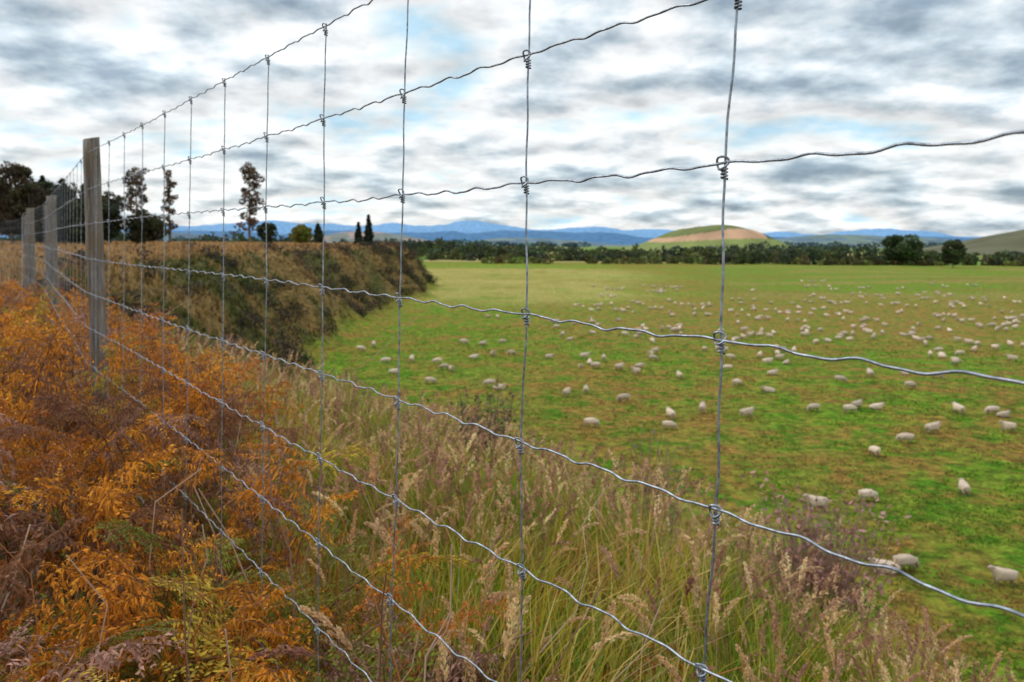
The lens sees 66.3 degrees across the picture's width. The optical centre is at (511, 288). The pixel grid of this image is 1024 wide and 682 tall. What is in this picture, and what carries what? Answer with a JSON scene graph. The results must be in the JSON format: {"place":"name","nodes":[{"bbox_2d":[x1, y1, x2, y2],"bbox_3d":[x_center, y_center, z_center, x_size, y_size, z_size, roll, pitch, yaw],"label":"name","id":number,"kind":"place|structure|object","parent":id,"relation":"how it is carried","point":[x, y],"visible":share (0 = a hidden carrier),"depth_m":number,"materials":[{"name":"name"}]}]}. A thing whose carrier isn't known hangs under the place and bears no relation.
{"place":"outdoors","nodes":[
{"label":"outdoors","id":0,"kind":"place"},
{"bbox_2d":[1,231,261,241],"bbox_3d":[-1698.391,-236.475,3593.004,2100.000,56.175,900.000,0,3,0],"label":"hill","id":1,"kind":"structure","parent":0,"point":[174,235],"depth_m":3475.47,"materials":[{"name":"blue"}]},
{"bbox_2d":[311,231,463,244],"bbox_3d":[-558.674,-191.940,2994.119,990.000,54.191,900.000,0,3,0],"label":"hill","id":2,"kind":"structure","parent":0,"point":[347,236],"depth_m":2866.98,"materials":[{"name":"blue"}]},
{"bbox_2d":[0,230,974,244],"bbox_3d":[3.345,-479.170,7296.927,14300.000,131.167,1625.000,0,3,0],"label":"mountains","id":3,"kind":"structure","parent":0,"point":[610,238],"depth_m":6849.49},
{"bbox_2d":[0,241,1023,681],"bbox_3d":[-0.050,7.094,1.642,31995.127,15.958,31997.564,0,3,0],"label":"ground","id":4,"kind":"structure","parent":0,"point":[558,289],"depth_m":74.47,"materials":[{"name":"green plant"}]},
{"bbox_2d":[0,160,43,241],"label":"broadleaf tree","id":5,"kind":"object","parent":4,"relation":"on","point":[15,175],"visible":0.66,"depth_m":108.35,"materials":[{"name":"green plant"}]},
{"bbox_2d":[7,181,58,240],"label":"broadleaf tree","id":6,"kind":"object","parent":4,"relation":"on","point":[33,187],"visible":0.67,"depth_m":107.42,"materials":[{"name":"green plant"}]},
{"bbox_2d":[35,175,45,242],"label":"pine tree","id":7,"kind":"object","parent":4,"relation":"on","point":[42,178],"visible":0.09,"depth_m":116.94,"materials":[{"name":"green plant"}]},
{"bbox_2d":[34,179,66,242],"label":"broadleaf tree","id":8,"kind":"object","parent":4,"relation":"on","point":[45,184],"visible":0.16,"depth_m":115.33,"materials":[{"name":"green plant"}]},
{"bbox_2d":[56,178,70,243],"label":"pine tree","id":9,"kind":"object","parent":4,"relation":"on","point":[59,237],"visible":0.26,"depth_m":116.95,"materials":[{"name":"green plant"}]},
{"bbox_2d":[58,182,77,209],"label":"eucalyptus tree","id":10,"kind":"object","parent":4,"relation":"on","point":[70,190],"visible":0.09,"depth_m":129.79,"materials":[{"name":"green plant"}]},
{"bbox_2d":[57,198,84,243],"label":"broadleaf tree","id":11,"kind":"object","parent":4,"relation":"on","point":[79,217],"visible":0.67,"depth_m":110.05,"materials":[{"name":"green plant"}]},
{"bbox_2d":[66,183,104,243],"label":"pine tree","id":12,"kind":"object","parent":4,"relation":"on","point":[79,191],"visible":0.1,"depth_m":116.84,"materials":[{"name":"green plant"}]},
{"bbox_2d":[102,201,122,239],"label":"broadleaf tree","id":13,"kind":"object","parent":4,"relation":"on","point":[110,212],"visible":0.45,"depth_m":122.58,"materials":[{"name":"green plant"}]},
{"bbox_2d":[102,190,126,242],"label":"eucalyptus tree","id":14,"kind":"object","parent":4,"relation":"on","point":[117,200],"visible":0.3,"depth_m":129.52,"materials":[{"name":"green plant"}]},
{"bbox_2d":[122,166,149,217],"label":"eucalyptus tree","id":15,"kind":"object","parent":4,"relation":"on","point":[132,192],"visible":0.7,"depth_m":139.03,"materials":[{"name":"green plant"}]},
{"bbox_2d":[123,211,167,243],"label":"broadleaf tree","id":16,"kind":"object","parent":4,"relation":"on","point":[150,228],"visible":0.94,"depth_m":126.14,"materials":[{"name":"green plant"}]},
{"bbox_2d":[160,170,178,243],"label":"eucalyptus tree","id":17,"kind":"object","parent":4,"relation":"on","point":[168,200],"visible":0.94,"depth_m":138.82,"materials":[{"name":"green plant"}]},
{"bbox_2d":[0,240,437,434],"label":"tussock grass","id":18,"kind":"structure","parent":4,"relation":"on","point":[173,250],"depth_m":60.76,"materials":[{"name":"brown plant"}]},
{"bbox_2d":[14,238,439,375],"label":"gorse scrub","id":19,"kind":"object","parent":4,"relation":"on","point":[286,312],"visible":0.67,"depth_m":91.02,"materials":[{"name":"green plant"}]},
{"bbox_2d":[236,162,264,242],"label":"eucalyptus tree","id":20,"kind":"object","parent":4,"relation":"on","point":[246,193],"visible":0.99,"depth_m":148.85,"materials":[{"name":"green plant"}]},
{"bbox_2d":[256,222,278,242],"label":"broadleaf tree","id":21,"kind":"object","parent":4,"relation":"on","point":[271,229],"visible":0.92,"depth_m":168.96,"materials":[{"name":"green plant"}]},
{"bbox_2d":[288,223,313,243],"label":"broadleaf tree","id":22,"kind":"object","parent":4,"relation":"on","point":[301,233],"visible":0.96,"depth_m":178.41,"materials":[{"name":"green plant"}]},
{"bbox_2d":[311,223,325,243],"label":"pine tree","id":23,"kind":"object","parent":4,"relation":"on","point":[318,234],"visible":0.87,"depth_m":185.01,"materials":[{"name":"green plant"}]},
{"bbox_2d":[354,222,362,243],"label":"cypress tree","id":24,"kind":"object","parent":4,"relation":"on","point":[357,233],"visible":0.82,"depth_m":199.08,"materials":[{"name":"green plant"}]},
{"bbox_2d":[356,345,365,350],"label":"sheep","id":25,"kind":"object","parent":4,"relation":"on","point":[363,348],"visible":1,"depth_m":93.41},
{"bbox_2d":[362,214,373,243],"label":"cypress tree","id":26,"kind":"object","parent":4,"relation":"on","point":[368,236],"visible":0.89,"depth_m":199.06,"materials":[{"name":"green plant"}]},
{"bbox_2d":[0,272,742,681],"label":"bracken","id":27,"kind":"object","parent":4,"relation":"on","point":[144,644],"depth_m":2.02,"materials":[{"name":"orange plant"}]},
{"bbox_2d":[379,357,390,362],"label":"sheep","id":28,"kind":"object","parent":4,"relation":"on","point":[383,359],"visible":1,"depth_m":84.44},
{"bbox_2d":[388,368,399,373],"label":"sheep","id":29,"kind":"object","parent":4,"relation":"on","point":[395,370],"visible":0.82,"depth_m":78.44},
{"bbox_2d":[409,354,413,362],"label":"sheep","id":30,"kind":"object","parent":4,"relation":"on","point":[411,357],"visible":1,"depth_m":85.07},
{"bbox_2d":[425,377,436,383],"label":"sheep","id":31,"kind":"object","parent":4,"relation":"on","point":[431,379],"visible":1,"depth_m":72.67},
{"bbox_2d":[432,358,441,363],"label":"sheep","id":32,"kind":"object","parent":4,"relation":"on","point":[434,360],"visible":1,"depth_m":84.35},
{"bbox_2d":[439,363,448,369],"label":"sheep","id":33,"kind":"object","parent":4,"relation":"on","point":[441,366],"visible":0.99,"depth_m":80.53},
{"bbox_2d":[460,339,468,343],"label":"sheep","id":34,"kind":"object","parent":4,"relation":"on","point":[463,340],"visible":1,"depth_m":100.38},
{"bbox_2d":[469,353,478,358],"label":"sheep","id":35,"kind":"object","parent":4,"relation":"on","point":[473,356],"visible":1,"depth_m":87.97},
{"bbox_2d":[412,380,538,468],"bbox_3d":[-0.351,1.628,8.203,1.578,1.316,1.094,2,4,25],"label":"twiggy shrub","id":36,"kind":"object","parent":4,"relation":"on","point":[478,410],"visible":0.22,"depth_m":8.08,"materials":[{"name":"brown plant"}]},
{"bbox_2d":[482,379,494,385],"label":"sheep","id":37,"kind":"object","parent":4,"relation":"on","point":[489,381],"visible":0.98,"depth_m":71.07},
{"bbox_2d":[493,383,505,389],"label":"sheep","id":38,"kind":"object","parent":4,"relation":"on","point":[499,387],"visible":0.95,"depth_m":69.45},
{"bbox_2d":[507,350,515,355],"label":"sheep","id":39,"kind":"object","parent":4,"relation":"on","point":[511,351],"visible":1,"depth_m":90.65},
{"bbox_2d":[0,226,1023,265],"bbox_3d":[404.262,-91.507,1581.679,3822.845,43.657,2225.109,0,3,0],"label":"distant tree belt","id":40,"kind":"object","parent":4,"relation":"on","point":[834,253],"visible":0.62,"depth_m":613.13,"materials":[{"name":"green plant"}]},
{"bbox_2d":[2,0,1023,681],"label":"wire fence","id":41,"kind":"object","parent":4,"relation":"on","point":[94,222],"visible":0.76,"depth_m":1.42,"materials":[{"name":"grey metal"}]},
{"bbox_2d":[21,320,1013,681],"bbox_3d":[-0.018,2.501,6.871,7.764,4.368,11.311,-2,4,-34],"label":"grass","id":42,"kind":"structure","parent":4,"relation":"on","point":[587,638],"depth_m":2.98,"materials":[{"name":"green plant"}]},
{"bbox_2d":[499,433,587,493],"bbox_3d":[0.158,2.083,8.345,1.480,1.033,1.389,0,3,0],"label":"twiggy shrub","id":43,"kind":"object","parent":4,"relation":"on","point":[540,459],"visible":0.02,"depth_m":8.43,"materials":[{"name":"brown plant"}]},
{"bbox_2d":[545,353,553,358],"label":"sheep","id":44,"kind":"object","parent":4,"relation":"on","point":[547,356],"visible":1,"depth_m":87.33},
{"bbox_2d":[562,387,570,396],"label":"sheep","id":45,"kind":"object","parent":4,"relation":"on","point":[565,391],"visible":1,"depth_m":66.39},
{"bbox_2d":[580,352,590,358],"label":"sheep","id":46,"kind":"object","parent":4,"relation":"on","point":[585,354],"visible":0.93,"depth_m":87.79},
{"bbox_2d":[583,384,588,394],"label":"sheep","id":47,"kind":"object","parent":4,"relation":"on","point":[586,388],"visible":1,"depth_m":67.80},
{"bbox_2d":[584,417,599,427],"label":"sheep","id":48,"kind":"object","parent":4,"relation":"on","point":[594,421],"visible":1,"depth_m":55.37},
{"bbox_2d":[590,362,600,367],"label":"sheep","id":49,"kind":"object","parent":4,"relation":"on","point":[597,364],"visible":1,"depth_m":81.29},
{"bbox_2d":[615,362,624,369],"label":"sheep","id":50,"kind":"object","parent":4,"relation":"on","point":[619,365],"visible":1,"depth_m":80.42},
{"bbox_2d":[616,393,629,401],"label":"sheep","id":51,"kind":"object","parent":4,"relation":"on","point":[620,397],"visible":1,"depth_m":64.67},
{"bbox_2d":[630,367,639,374],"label":"sheep","id":52,"kind":"object","parent":4,"relation":"on","point":[634,370],"visible":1,"depth_m":77.99},
{"bbox_2d":[635,362,644,366],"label":"sheep","id":53,"kind":"object","parent":4,"relation":"on","point":[639,364],"visible":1,"depth_m":82.44},
{"bbox_2d":[612,407,690,550],"bbox_3d":[0.944,1.352,5.012,0.499,1.146,0.522,-1,4,-18],"label":"twiggy shrub","id":54,"kind":"object","parent":4,"relation":"on","point":[667,477],"visible":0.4,"depth_m":4.97,"materials":[{"name":"plant"}]},
{"bbox_2d":[649,355,658,359],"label":"sheep","id":55,"kind":"object","parent":4,"relation":"on","point":[655,357],"visible":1,"depth_m":87.12},
{"bbox_2d":[662,421,676,429],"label":"sheep","id":56,"kind":"object","parent":4,"relation":"on","point":[672,424],"visible":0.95,"depth_m":54.91},
{"bbox_2d":[666,407,675,419],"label":"sheep","id":57,"kind":"object","parent":4,"relation":"on","point":[670,412],"visible":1,"depth_m":58.17},
{"bbox_2d":[676,370,682,377],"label":"sheep","id":58,"kind":"object","parent":4,"relation":"on","point":[679,374],"visible":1,"depth_m":75.75},
{"bbox_2d":[699,401,705,413],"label":"sheep","id":59,"kind":"object","parent":4,"relation":"on","point":[702,405],"visible":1,"depth_m":60.30},
{"bbox_2d":[723,364,731,369],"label":"sheep","id":60,"kind":"object","parent":4,"relation":"on","point":[727,366],"visible":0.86,"depth_m":80.04},
{"bbox_2d":[726,354,735,358],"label":"sheep","id":61,"kind":"object","parent":4,"relation":"on","point":[730,355],"visible":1,"depth_m":87.44},
{"bbox_2d":[732,379,742,385],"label":"sheep","id":62,"kind":"object","parent":4,"relation":"on","point":[735,381],"visible":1,"depth_m":71.64},
{"bbox_2d":[740,406,754,417],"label":"sheep","id":63,"kind":"object","parent":4,"relation":"on","point":[747,411],"visible":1,"depth_m":58.66},
{"bbox_2d":[762,357,773,364],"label":"sheep","id":64,"kind":"object","parent":4,"relation":"on","point":[767,360],"visible":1,"depth_m":83.42},
{"bbox_2d":[761,386,775,392],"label":"sheep","id":65,"kind":"object","parent":4,"relation":"on","point":[768,389],"visible":1,"depth_m":68.25},
{"bbox_2d":[767,369,778,374],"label":"sheep","id":66,"kind":"object","parent":4,"relation":"on","point":[773,372],"visible":1,"depth_m":76.93},
{"bbox_2d":[775,354,785,359],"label":"sheep","id":67,"kind":"object","parent":4,"relation":"on","point":[779,356],"visible":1,"depth_m":86.83},
{"bbox_2d":[712,470,910,637],"bbox_3d":[1.770,1.714,4.715,1.146,1.107,1.102,0,3,0],"label":"twiggy shrub","id":68,"kind":"object","parent":4,"relation":"on","point":[804,545],"visible":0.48,"depth_m":4.65,"materials":[{"name":"brown plant"}]},
{"bbox_2d":[806,403,819,410],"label":"sheep","id":69,"kind":"object","parent":4,"relation":"on","point":[816,406],"visible":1,"depth_m":60.49},
{"bbox_2d":[803,493,827,511],"bbox_3d":[14.775,10.405,38.180,1.244,0.837,0.517,0,3,0],"label":"sheep","id":70,"kind":"object","parent":4,"relation":"on","point":[819,498],"visible":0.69,"depth_m":37.99},
{"bbox_2d":[834,375,847,382],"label":"sheep","id":71,"kind":"object","parent":4,"relation":"on","point":[839,377],"visible":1,"depth_m":72.42},
{"bbox_2d":[843,404,856,412],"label":"sheep","id":72,"kind":"object","parent":4,"relation":"on","point":[846,407],"visible":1,"depth_m":59.76},
{"bbox_2d":[851,399,862,408],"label":"sheep","id":73,"kind":"object","parent":4,"relation":"on","point":[858,403],"visible":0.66,"depth_m":61.09},
{"bbox_2d":[858,489,878,500],"bbox_3d":[18.066,10.441,39.684,1.089,0.627,0.435,0,3,-9],"label":"sheep","id":74,"kind":"object","parent":4,"relation":"on","point":[864,493],"visible":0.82,"depth_m":39.52},
{"bbox_2d":[867,368,873,376],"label":"sheep","id":75,"kind":"object","parent":4,"relation":"on","point":[870,372],"visible":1,"depth_m":75.69},
{"bbox_2d":[868,446,880,456],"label":"sheep","id":76,"kind":"object","parent":4,"relation":"on","point":[874,449],"visible":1,"depth_m":47.96},
{"bbox_2d":[869,402,884,409],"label":"sheep","id":77,"kind":"object","parent":4,"relation":"on","point":[876,406],"visible":1,"depth_m":60.95},
{"bbox_2d":[868,557,900,574],"bbox_3d":[14.768,10.980,31.104,1.222,0.587,0.532,1,3,11],"label":"sheep","id":78,"kind":"object","parent":4,"relation":"on","point":[881,561],"visible":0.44,"depth_m":30.97},
{"bbox_2d":[881,233,925,262],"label":"macrocarpa tree","id":79,"kind":"object","parent":4,"relation":"on","point":[901,247],"visible":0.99,"depth_m":493.80,"materials":[{"name":"green plant"}]},
{"bbox_2d":[895,433,913,442],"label":"sheep","id":80,"kind":"object","parent":4,"relation":"on","point":[909,436],"visible":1,"depth_m":51.31},
{"bbox_2d":[892,554,919,569],"bbox_3d":[15.765,10.916,31.299,1.152,0.663,0.460,0,3,-10],"label":"sheep","id":81,"kind":"object","parent":4,"relation":"on","point":[900,560],"visible":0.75,"depth_m":31.12},
{"bbox_2d":[904,381,916,388],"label":"sheep","id":82,"kind":"object","parent":4,"relation":"on","point":[910,383],"visible":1,"depth_m":69.12},
{"bbox_2d":[917,337,925,341],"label":"sheep","id":83,"kind":"object","parent":4,"relation":"on","point":[922,339],"visible":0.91,"depth_m":105.96},
{"bbox_2d":[924,421,940,433],"bbox_3d":[28.886,9.511,53.761,1.240,0.837,0.509,0,3,-11],"label":"sheep","id":84,"kind":"object","parent":4,"relation":"on","point":[933,426],"visible":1,"depth_m":53.56},
{"bbox_2d":[937,352,946,358],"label":"sheep","id":85,"kind":"object","parent":4,"relation":"on","point":[941,355],"visible":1,"depth_m":89.55},
{"bbox_2d":[939,239,967,267],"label":"macrocarpa tree","id":86,"kind":"object","parent":4,"relation":"on","point":[954,254],"visible":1,"depth_m":447.22,"materials":[{"name":"green plant"}]},
{"bbox_2d":[952,358,959,364],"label":"sheep","id":87,"kind":"object","parent":4,"relation":"on","point":[954,361],"visible":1,"depth_m":84.82},
{"bbox_2d":[952,402,964,414],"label":"sheep","id":88,"kind":"object","parent":4,"relation":"on","point":[958,407],"visible":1,"depth_m":59.54},
{"bbox_2d":[955,350,964,355],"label":"sheep","id":89,"kind":"object","parent":4,"relation":"on","point":[960,352],"visible":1,"depth_m":93.01},
{"bbox_2d":[958,478,970,496],"bbox_3d":[23.538,10.347,40.822,0.464,0.752,1.118,1,3,11],"label":"sheep","id":90,"kind":"object","parent":4,"relation":"on","point":[963,486],"visible":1,"depth_m":40.52},
{"bbox_2d":[963,338,973,344],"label":"sheep","id":91,"kind":"object","parent":4,"relation":"on","point":[968,341],"visible":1,"depth_m":104.30},
{"bbox_2d":[984,406,999,413],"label":"sheep","id":92,"kind":"object","parent":4,"relation":"on","point":[989,409],"visible":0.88,"depth_m":59.48},
{"bbox_2d":[991,344,999,348],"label":"sheep","id":93,"kind":"object","parent":4,"relation":"on","point":[996,346],"visible":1,"depth_m":99.35},
{"bbox_2d":[987,564,1017,585],"bbox_3d":[18.778,10.975,30.003,1.098,0.739,0.456,1,3,8],"label":"sheep","id":94,"kind":"object","parent":4,"relation":"on","point":[999,574],"visible":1,"depth_m":29.85},
{"bbox_2d":[996,410,1010,417],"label":"sheep","id":95,"kind":"object","parent":4,"relation":"on","point":[1003,414],"visible":1,"depth_m":58.58},
{"bbox_2d":[999,420,1015,431],"bbox_3d":[34.283,9.511,54.245,1.215,0.817,0.505,0,3,-1],"label":"sheep","id":96,"kind":"object","parent":4,"relation":"on","point":[1005,425],"visible":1,"depth_m":54.07},
{"bbox_2d":[1007,340,1013,346],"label":"sheep","id":97,"kind":"object","parent":4,"relation":"on","point":[1009,343],"visible":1,"depth_m":102.83},
{"bbox_2d":[1005,354,1017,360],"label":"sheep","id":98,"kind":"object","parent":4,"relation":"on","point":[1014,357],"visible":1,"depth_m":88.20},
{"bbox_2d":[0,0,1023,236],"label":"sky","id":99,"kind":"structure","parent":0,"point":[828,76],"materials":[{"name":"white"}]},
{"bbox_2d":[464,238,628,245],"bbox_3d":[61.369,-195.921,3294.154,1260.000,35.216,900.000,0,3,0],"label":"hill","id":100,"kind":"structure","parent":0,"point":[535,240],"depth_m":3160.37,"materials":[{"name":"blue"}]},
{"bbox_2d":[121,220,983,237],"bbox_3d":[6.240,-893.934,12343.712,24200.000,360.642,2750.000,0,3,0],"label":"mountains","id":101,"kind":"structure","parent":0,"point":[285,227],"depth_m":11727.23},
{"bbox_2d":[128,319,1023,681],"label":"seeding grass","id":102,"kind":"structure","parent":0,"point":[662,505],"depth_m":3.18,"materials":[{"name":"beige plant"}]},
{"bbox_2d":[626,225,790,250],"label":"hill","id":103,"kind":"structure","parent":0,"point":[705,236],"depth_m":1403.08,"materials":[{"name":"plant"}]},
{"bbox_2d":[776,235,927,247],"bbox_3d":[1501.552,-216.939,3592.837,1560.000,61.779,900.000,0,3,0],"label":"hill","id":104,"kind":"structure","parent":0,"point":[846,239],"depth_m":3438.21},
{"bbox_2d":[905,238,949,242],"bbox_3d":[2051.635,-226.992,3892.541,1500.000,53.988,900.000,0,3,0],"label":"hill","id":105,"kind":"structure","parent":0,"point":[935,240],"depth_m":3781.74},
{"bbox_2d":[877,229,1023,255],"bbox_3d":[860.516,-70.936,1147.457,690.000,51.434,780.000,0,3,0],"label":"hill","id":106,"kind":"structure","parent":0,"point":[1007,241],"depth_m":1113.54,"materials":[{"name":"green plant"}]}
]}

